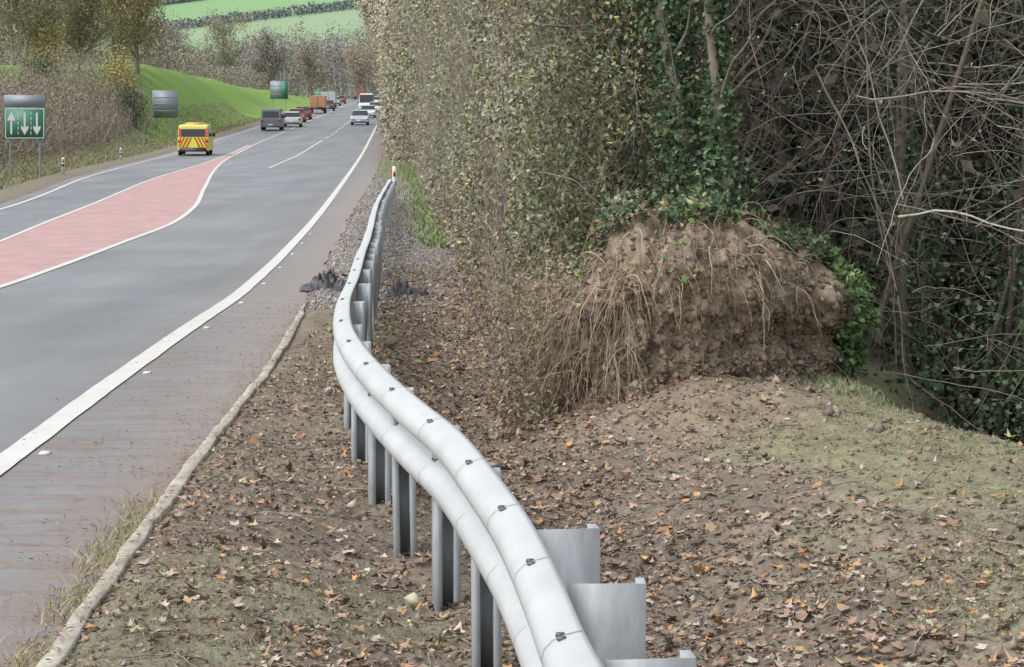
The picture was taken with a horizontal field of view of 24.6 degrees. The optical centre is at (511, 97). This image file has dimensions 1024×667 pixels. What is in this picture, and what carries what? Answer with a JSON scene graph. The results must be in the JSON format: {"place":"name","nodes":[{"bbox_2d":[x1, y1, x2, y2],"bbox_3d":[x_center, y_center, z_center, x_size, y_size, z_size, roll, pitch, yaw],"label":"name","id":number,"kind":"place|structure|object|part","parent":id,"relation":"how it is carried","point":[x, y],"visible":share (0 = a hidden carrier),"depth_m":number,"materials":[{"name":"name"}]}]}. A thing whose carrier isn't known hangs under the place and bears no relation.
{"place":"outdoors","nodes":[
{"label":"outdoors","id":0,"kind":"place"},
{"bbox_2d":[0,98,389,666],"bbox_3d":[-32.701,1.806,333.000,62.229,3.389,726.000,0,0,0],"label":"road","id":1,"kind":"structure","parent":0,"point":[249,216],"depth_m":22.11,"materials":[{"name":"grey asphalt"}]},
{"bbox_2d":[0,482,179,666],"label":"kerb grass","id":2,"kind":"structure","parent":1,"relation":"on","point":[101,549],"depth_m":10.34,"materials":[{"name":"plant"}]},
{"bbox_2d":[0,145,251,284],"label":"red surfaced median","id":3,"kind":"object","parent":1,"relation":"on","point":[150,205],"visible":0.99,"depth_m":52.21,"materials":[{"name":"red asphalt"}]},
{"bbox_2d":[0,302,306,666],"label":"road litter","id":4,"kind":"object","parent":1,"relation":"on","point":[93,578],"visible":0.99,"depth_m":12.26,"materials":[{"name":"brown plant"}]},
{"bbox_2d":[36,301,307,666],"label":"kerb","id":5,"kind":"structure","parent":1,"relation":"on","point":[72,639],"depth_m":11.36,"materials":[{"name":"concrete"}]},
{"bbox_2d":[38,233,311,454],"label":"road studs","id":6,"kind":"object","parent":1,"relation":"on","point":[50,452],"visible":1,"depth_m":17.96,"materials":[{"name":"white paint"}]},
{"bbox_2d":[0,99,382,474],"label":"road markings","id":7,"kind":"object","parent":1,"relation":"on","point":[23,446],"visible":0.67,"depth_m":21.50,"materials":[{"name":"white paint"}]},
{"bbox_2d":[177,122,214,154],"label":"maintenance van","id":8,"kind":"object","parent":1,"relation":"on","point":[195,136],"visible":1,"depth_m":140.63,"materials":[{"name":"paint"}]},
{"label":"rear window","id":9,"kind":"part","parent":8,"relation":"part of","materials":[{"name":"grey glass"}]},
{"bbox_2d":[260,108,285,129],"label":"van","id":10,"kind":"object","parent":1,"relation":"on","point":[272,117],"visible":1,"depth_m":209.64,"materials":[{"name":"paint"}]},
{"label":"rear window","id":11,"kind":"part","parent":10,"relation":"part of","materials":[{"name":"black glass"}]},
{"bbox_2d":[284,111,303,126],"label":"car","id":12,"kind":"object","parent":1,"relation":"on","point":[293,117],"visible":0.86,"depth_m":222.11,"materials":[{"name":"paint"}]},
{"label":"windows","id":13,"kind":"part","parent":12,"relation":"part of","materials":[{"name":"black glass"}]},
{"bbox_2d":[289,108,307,121],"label":"car","id":14,"kind":"object","parent":1,"relation":"on","point":[302,112],"visible":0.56,"depth_m":241.45,"materials":[{"name":"paint"}]},
{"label":"windows","id":15,"kind":"part","parent":14,"relation":"part of","materials":[{"name":"black glass"}]},
{"bbox_2d":[296,106,312,118],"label":"car","id":16,"kind":"object","parent":1,"relation":"on","point":[308,110],"visible":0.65,"depth_m":256.36,"materials":[{"name":"paint"}]},
{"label":"windows","id":17,"kind":"part","parent":16,"relation":"part of","materials":[{"name":"black glass"}]},
{"bbox_2d":[310,96,326,112],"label":"lorry","id":18,"kind":"object","parent":1,"relation":"on","point":[318,102],"visible":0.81,"depth_m":297.01,"materials":[{"name":"paint"}]},
{"bbox_2d":[322,100,335,110],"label":"car","id":19,"kind":"object","parent":1,"relation":"on","point":[330,104],"visible":0.69,"depth_m":318.11,"materials":[{"name":"paint"}]},
{"bbox_2d":[321,92,336,107],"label":"lorry","id":20,"kind":"object","parent":1,"relation":"on","point":[331,96],"visible":0.48,"depth_m":338.02,"materials":[{"name":"paint"}]},
{"bbox_2d":[337,95,346,103],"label":"car","id":21,"kind":"object","parent":1,"relation":"on","point":[342,97],"visible":0.47,"depth_m":403.20,"materials":[{"name":"paint"}]},
{"bbox_2d":[354,88,364,99],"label":"lorry","id":22,"kind":"object","parent":1,"relation":"on","point":[355,94],"visible":0.41,"depth_m":555.10,"materials":[{"name":"paint"}]},
{"bbox_2d":[349,110,369,124],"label":"car","id":23,"kind":"object","parent":1,"relation":"on","point":[359,116],"visible":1,"depth_m":230.31,"materials":[{"name":"paint"}]},
{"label":"windows","id":24,"kind":"part","parent":23,"relation":"part of","materials":[{"name":"black glass"}]},
{"bbox_2d":[357,93,373,109],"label":"van","id":25,"kind":"object","parent":1,"relation":"on","point":[366,98],"visible":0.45,"depth_m":310.38,"materials":[{"name":"paint"}]},
{"bbox_2d":[359,105,375,117],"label":"car","id":26,"kind":"object","parent":1,"relation":"on","point":[371,110],"visible":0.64,"depth_m":266.94,"materials":[{"name":"paint"}]},
{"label":"windows","id":27,"kind":"part","parent":26,"relation":"part of","materials":[{"name":"black glass"}]},
{"bbox_2d":[370,102,382,110],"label":"car","id":28,"kind":"object","parent":1,"relation":"on","point":[375,104],"visible":0.23,"depth_m":299.20,"materials":[{"name":"paint"}]},
{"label":"windows","id":29,"kind":"part","parent":28,"relation":"part of","materials":[{"name":"black glass"}]},
{"bbox_2d":[337,96,341,105],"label":"car","id":30,"kind":"object","parent":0,"point":[338,100],"visible":0.45,"depth_m":373.26,"materials":[{"name":"paint"}]},
{"bbox_2d":[375,148,452,248],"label":"roadside grass","id":31,"kind":"structure","parent":0,"point":[438,238],"depth_m":57.49,"materials":[{"name":"green plant"}]},
{"bbox_2d":[0,0,1023,666],"bbox_3d":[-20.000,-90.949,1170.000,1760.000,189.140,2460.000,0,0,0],"label":"ground","id":32,"kind":"structure","parent":0,"point":[248,102],"depth_m":11.64,"materials":[{"name":"soil"}]},
{"bbox_2d":[4,95,44,172],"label":"road sign","id":33,"kind":"object","parent":32,"relation":"on","point":[24,116],"visible":0.92,"depth_m":96.48,"materials":[{"name":"green metal"}]},
{"bbox_2d":[0,0,56,65],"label":"willow tree","id":34,"kind":"object","parent":32,"relation":"on","point":[3,24],"visible":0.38,"depth_m":212.19,"materials":[{"name":"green plant"}]},
{"bbox_2d":[0,0,59,65],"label":"willow tree","id":35,"kind":"object","parent":32,"relation":"on","point":[11,55],"visible":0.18,"depth_m":225.10,"materials":[{"name":"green plant"}]},
{"bbox_2d":[17,49,65,87],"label":"bush","id":36,"kind":"object","parent":32,"relation":"on","point":[37,61],"visible":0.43,"depth_m":171.61,"materials":[{"name":"green plant"}]},
{"bbox_2d":[26,17,68,67],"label":"bush","id":37,"kind":"object","parent":32,"relation":"on","point":[45,42],"visible":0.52,"depth_m":189.62,"materials":[{"name":"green plant"}]},
{"bbox_2d":[1,0,96,64],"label":"willow tree","id":38,"kind":"object","parent":32,"relation":"on","point":[41,12],"visible":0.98,"depth_m":189.17,"materials":[{"name":"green plant"}]},
{"bbox_2d":[61,157,64,173],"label":"verge marker post","id":39,"kind":"object","parent":32,"relation":"on","point":[63,165],"visible":0.93,"depth_m":98.96,"materials":[{"name":"white paint"}]},
{"bbox_2d":[45,0,95,65],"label":"willow tree","id":40,"kind":"object","parent":32,"relation":"on","point":[68,17],"visible":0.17,"depth_m":206.09,"materials":[{"name":"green plant"}]},
{"bbox_2d":[49,0,105,63],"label":"willow tree","id":41,"kind":"object","parent":32,"relation":"on","point":[91,35],"visible":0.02,"depth_m":232.20,"materials":[{"name":"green plant"}]},
{"bbox_2d":[32,0,123,70],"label":"willow tree","id":42,"kind":"object","parent":32,"relation":"on","point":[77,26],"visible":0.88,"depth_m":192.83,"materials":[{"name":"green plant"}]},
{"bbox_2d":[0,38,167,161],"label":"bramble scrub","id":43,"kind":"object","parent":32,"relation":"on","point":[75,117],"visible":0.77,"depth_m":157.89,"materials":[{"name":"brown plant"}]},
{"bbox_2d":[0,0,187,71],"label":"woodland behind willows","id":44,"kind":"object","parent":32,"relation":"on","point":[74,51],"visible":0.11,"depth_m":262.78,"materials":[{"name":"brown plant"}]},
{"bbox_2d":[89,0,145,69],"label":"willow tree","id":45,"kind":"object","parent":32,"relation":"on","point":[120,5],"visible":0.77,"depth_m":202.08,"materials":[{"name":"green plant"}]},
{"bbox_2d":[96,44,140,98],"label":"bush","id":46,"kind":"object","parent":32,"relation":"on","point":[111,73],"visible":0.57,"depth_m":181.72,"materials":[{"name":"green plant"}]},
{"bbox_2d":[93,1,149,65],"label":"willow tree","id":47,"kind":"object","parent":32,"relation":"on","point":[117,35],"visible":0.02,"depth_m":221.55,"materials":[{"name":"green plant"}]},
{"bbox_2d":[107,84,149,127],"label":"bush","id":48,"kind":"object","parent":32,"relation":"on","point":[129,97],"visible":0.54,"depth_m":175.66,"materials":[{"name":"green plant"}]},
{"bbox_2d":[0,102,260,189],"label":"verge grass","id":49,"kind":"structure","parent":32,"relation":"on","point":[47,167],"depth_m":137.51,"materials":[{"name":"green plant"}]},
{"bbox_2d":[98,0,177,74],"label":"willow tree","id":50,"kind":"object","parent":32,"relation":"on","point":[140,12],"visible":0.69,"depth_m":213.90,"materials":[{"name":"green plant"}]},
{"bbox_2d":[4,42,280,89],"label":"bank scrub","id":51,"kind":"object","parent":32,"relation":"on","point":[240,79],"visible":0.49,"depth_m":314.40,"materials":[{"name":"brown plant"}]},
{"bbox_2d":[132,9,195,66],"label":"roadside tree","id":52,"kind":"object","parent":32,"relation":"on","point":[172,44],"visible":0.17,"depth_m":379.39,"materials":[{"name":"brown plant"}]},
{"bbox_2d":[152,90,177,134],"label":"road sign","id":53,"kind":"object","parent":32,"relation":"on","point":[163,100],"visible":0.9,"depth_m":184.99,"materials":[{"name":"grey metal"}]},
{"bbox_2d":[151,10,203,66],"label":"roadside tree","id":54,"kind":"object","parent":32,"relation":"on","point":[184,48],"visible":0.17,"depth_m":429.13,"materials":[{"name":"brown plant"}]},
{"bbox_2d":[0,0,363,49],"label":"hill hedgerow","id":55,"kind":"object","parent":32,"relation":"on","point":[319,8],"visible":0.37,"depth_m":1016.08,"materials":[{"name":"plant"}]},
{"bbox_2d":[0,12,379,98],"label":"distant woodland","id":56,"kind":"object","parent":32,"relation":"on","point":[336,52],"visible":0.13,"depth_m":603.81,"materials":[{"name":"plant"}]},
{"bbox_2d":[8,54,380,99],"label":"distant tree trunks","id":57,"kind":"object","parent":32,"relation":"on","point":[320,84],"visible":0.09,"depth_m":552.15,"materials":[{"name":"brown plant"}]},
{"bbox_2d":[191,2,252,70],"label":"roadside tree","id":58,"kind":"object","parent":32,"relation":"on","point":[224,39],"visible":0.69,"depth_m":419.76,"materials":[{"name":"brown plant"}]},
{"bbox_2d":[241,22,304,86],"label":"roadside tree","id":59,"kind":"object","parent":32,"relation":"on","point":[273,57],"visible":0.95,"depth_m":439.35,"materials":[{"name":"brown plant"}]},
{"bbox_2d":[270,81,287,111],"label":"road sign","id":60,"kind":"object","parent":32,"relation":"on","point":[278,89],"visible":0.91,"depth_m":300.99,"materials":[{"name":"green metal"}]},
{"bbox_2d":[62,320,546,666],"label":"verge grass","id":61,"kind":"structure","parent":32,"relation":"on","point":[218,644],"depth_m":9.55,"materials":[{"name":"plant"}]},
{"bbox_2d":[281,26,339,97],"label":"roadside tree","id":62,"kind":"object","parent":32,"relation":"on","point":[307,63],"visible":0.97,"depth_m":470.08,"materials":[{"name":"brown plant"}]},
{"bbox_2d":[314,91,324,95],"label":"road sign","id":63,"kind":"object","parent":32,"relation":"on","point":[317,93],"visible":0.37,"depth_m":384.99,"materials":[{"name":"green metal"}]},
{"bbox_2d":[299,268,343,290],"bbox_3d":[-2.292,2.235,29.248,0.701,0.244,1.355,0,0,0],"label":"plastic debris","id":64,"kind":"object","parent":32,"relation":"on","point":[314,284],"visible":0.72,"depth_m":28.94,"materials":[{"name":"black plastic"}]},
{"bbox_2d":[320,271,349,288],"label":"debris shreds","id":65,"kind":"object","parent":32,"relation":"on","point":[344,275],"visible":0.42,"depth_m":28.94,"materials":[{"name":"black rubber"}]},
{"bbox_2d":[329,278,345,292],"bbox_3d":[-1.996,2.253,28.195,0.488,0.152,0.712,0,0,0],"label":"plastic debris","id":66,"kind":"object","parent":32,"relation":"on","point":[339,286],"visible":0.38,"depth_m":28.16,"materials":[{"name":"grey plastic"}]},
{"bbox_2d":[341,42,375,99],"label":"roadside tree","id":67,"kind":"object","parent":32,"relation":"on","point":[362,69],"visible":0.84,"depth_m":518.63,"materials":[{"name":"grey plant"}]},
{"bbox_2d":[340,41,378,94],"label":"roadside tree","id":68,"kind":"object","parent":32,"relation":"on","point":[374,88],"visible":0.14,"depth_m":558.57,"materials":[{"name":"brown plant"}]},
{"bbox_2d":[343,26,381,89],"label":"autumn tree","id":69,"kind":"object","parent":32,"relation":"on","point":[367,60],"visible":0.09,"depth_m":498.83,"materials":[{"name":"brown plant"}]},
{"bbox_2d":[350,10,379,86],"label":"autumn tree","id":70,"kind":"object","parent":32,"relation":"on","point":[365,58],"visible":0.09,"depth_m":430.10,"materials":[{"name":"brown plant"}]},
{"bbox_2d":[353,22,380,92],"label":"autumn tree","id":71,"kind":"object","parent":32,"relation":"on","point":[370,59],"visible":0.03,"depth_m":369.60,"materials":[{"name":"brown plant"}]},
{"bbox_2d":[364,0,385,80],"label":"autumn tree","id":72,"kind":"object","parent":32,"relation":"on","point":[373,32],"depth_m":212.76,"materials":[{"name":"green plant"}]},
{"bbox_2d":[367,51,390,91],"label":"autumn tree","id":73,"kind":"object","parent":32,"relation":"on","point":[375,72],"visible":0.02,"depth_m":258.61,"materials":[{"name":"brown plant"}]},
{"bbox_2d":[346,499,420,610],"bbox_3d":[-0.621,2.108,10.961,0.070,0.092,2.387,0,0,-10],"label":"loose stone","id":74,"kind":"object","parent":32,"relation":"on","point":[413,599],"visible":1,"depth_m":9.84,"materials":[{"name":"beige stone"}]},
{"bbox_2d":[300,179,472,311],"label":"gravel","id":75,"kind":"structure","parent":32,"relation":"on","point":[347,228],"depth_m":37.59,"materials":[{"name":"grey gravel"}]},
{"bbox_2d":[392,166,396,201],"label":"verge marker post","id":76,"kind":"object","parent":32,"relation":"on","point":[393,173],"visible":0.59,"depth_m":65.46,"materials":[{"name":"white paint"}]},
{"bbox_2d":[386,280,430,297],"bbox_3d":[-1.196,2.184,26.980,0.569,0.211,0.910,0,0,0],"label":"plastic debris","id":77,"kind":"object","parent":32,"relation":"on","point":[400,289],"visible":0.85,"depth_m":26.87,"materials":[{"name":"black plastic"}]},
{"bbox_2d":[333,179,696,666],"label":"crash barrier","id":78,"kind":"object","parent":32,"relation":"on","point":[548,597],"visible":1,"depth_m":8.91,"materials":[{"name":"metal"}]},
{"bbox_2d":[60,265,1023,666],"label":"fallen leaves","id":79,"kind":"object","parent":32,"relation":"on","point":[800,615],"depth_m":10.57,"materials":[{"name":"brown plant"}]},
{"bbox_2d":[64,267,1023,666],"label":"soil crumbs","id":80,"kind":"object","parent":32,"relation":"on","point":[550,523],"visible":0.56,"depth_m":11.03,"materials":[{"name":"brown soil"}]},
{"bbox_2d":[509,183,858,420],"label":"earth bank","id":81,"kind":"structure","parent":32,"relation":"on","point":[752,301],"depth_m":14.67,"materials":[{"name":"brown soil"}]},
{"bbox_2d":[469,0,673,208],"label":"ivy clad tree","id":82,"kind":"object","parent":81,"relation":"on","point":[645,145],"visible":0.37,"depth_m":16.35,"materials":[{"name":"green plant"}]},
{"bbox_2d":[619,0,722,205],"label":"ivy clad tree","id":83,"kind":"object","parent":81,"relation":"on","point":[679,112],"visible":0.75,"depth_m":15.92,"materials":[{"name":"green plant"}]},
{"bbox_2d":[533,160,885,378],"bbox_3d":[1.345,1.276,17.880,2.430,1.707,7.047,0,0,0],"label":"ivy","id":84,"kind":"object","parent":81,"relation":"on","point":[853,360],"visible":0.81,"depth_m":15.39,"materials":[{"name":"green plant"}]},
{"bbox_2d":[689,0,776,219],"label":"ivy clad tree","id":85,"kind":"object","parent":81,"relation":"on","point":[717,94],"visible":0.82,"depth_m":15.69,"materials":[{"name":"green plant"}]},
{"bbox_2d":[352,0,1022,441],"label":"hedge","id":86,"kind":"object","parent":32,"relation":"on","point":[442,108],"visible":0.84,"depth_m":17.29,"materials":[{"name":"green plant"}]},
{"bbox_2d":[423,0,1023,443],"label":"thicket","id":87,"kind":"object","parent":32,"relation":"on","point":[953,346],"visible":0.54,"depth_m":18.27,"materials":[{"name":"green plant"}]},
{"bbox_2d":[656,374,1023,632],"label":"ridge grass","id":88,"kind":"structure","parent":32,"relation":"on","point":[970,617],"depth_m":9.65,"materials":[{"name":"green plant"}]},
{"bbox_2d":[756,373,930,432],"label":"stones","id":89,"kind":"object","parent":32,"relation":"on","point":[877,427],"visible":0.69,"depth_m":13.46,"materials":[{"name":"grey stone"}]},
{"bbox_2d":[785,369,913,411],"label":"ridge tufts","id":90,"kind":"object","parent":32,"relation":"on","point":[848,387],"visible":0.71,"depth_m":14.61,"materials":[{"name":"green plant"}]},
{"bbox_2d":[754,0,1018,408],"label":"ivy clad tree","id":91,"kind":"object","parent":32,"relation":"on","point":[901,116],"visible":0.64,"depth_m":17.43,"materials":[{"name":"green plant"}]},
{"bbox_2d":[857,1,927,361],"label":"ivy clad tree","id":92,"kind":"object","parent":32,"relation":"on","point":[890,126],"visible":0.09,"depth_m":19.93,"materials":[{"name":"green plant"}]},
{"bbox_2d":[955,0,1023,445],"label":"ivy clad tree","id":93,"kind":"object","parent":32,"relation":"on","point":[1012,179],"visible":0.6,"depth_m":17.39,"materials":[{"name":"green plant"}]},
{"bbox_2d":[1001,1,1023,425],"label":"ivy clad tree","id":94,"kind":"object","parent":32,"relation":"on","point":[1019,2],"visible":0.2,"depth_m":19.08,"materials":[{"name":"green plant"}]}
]}

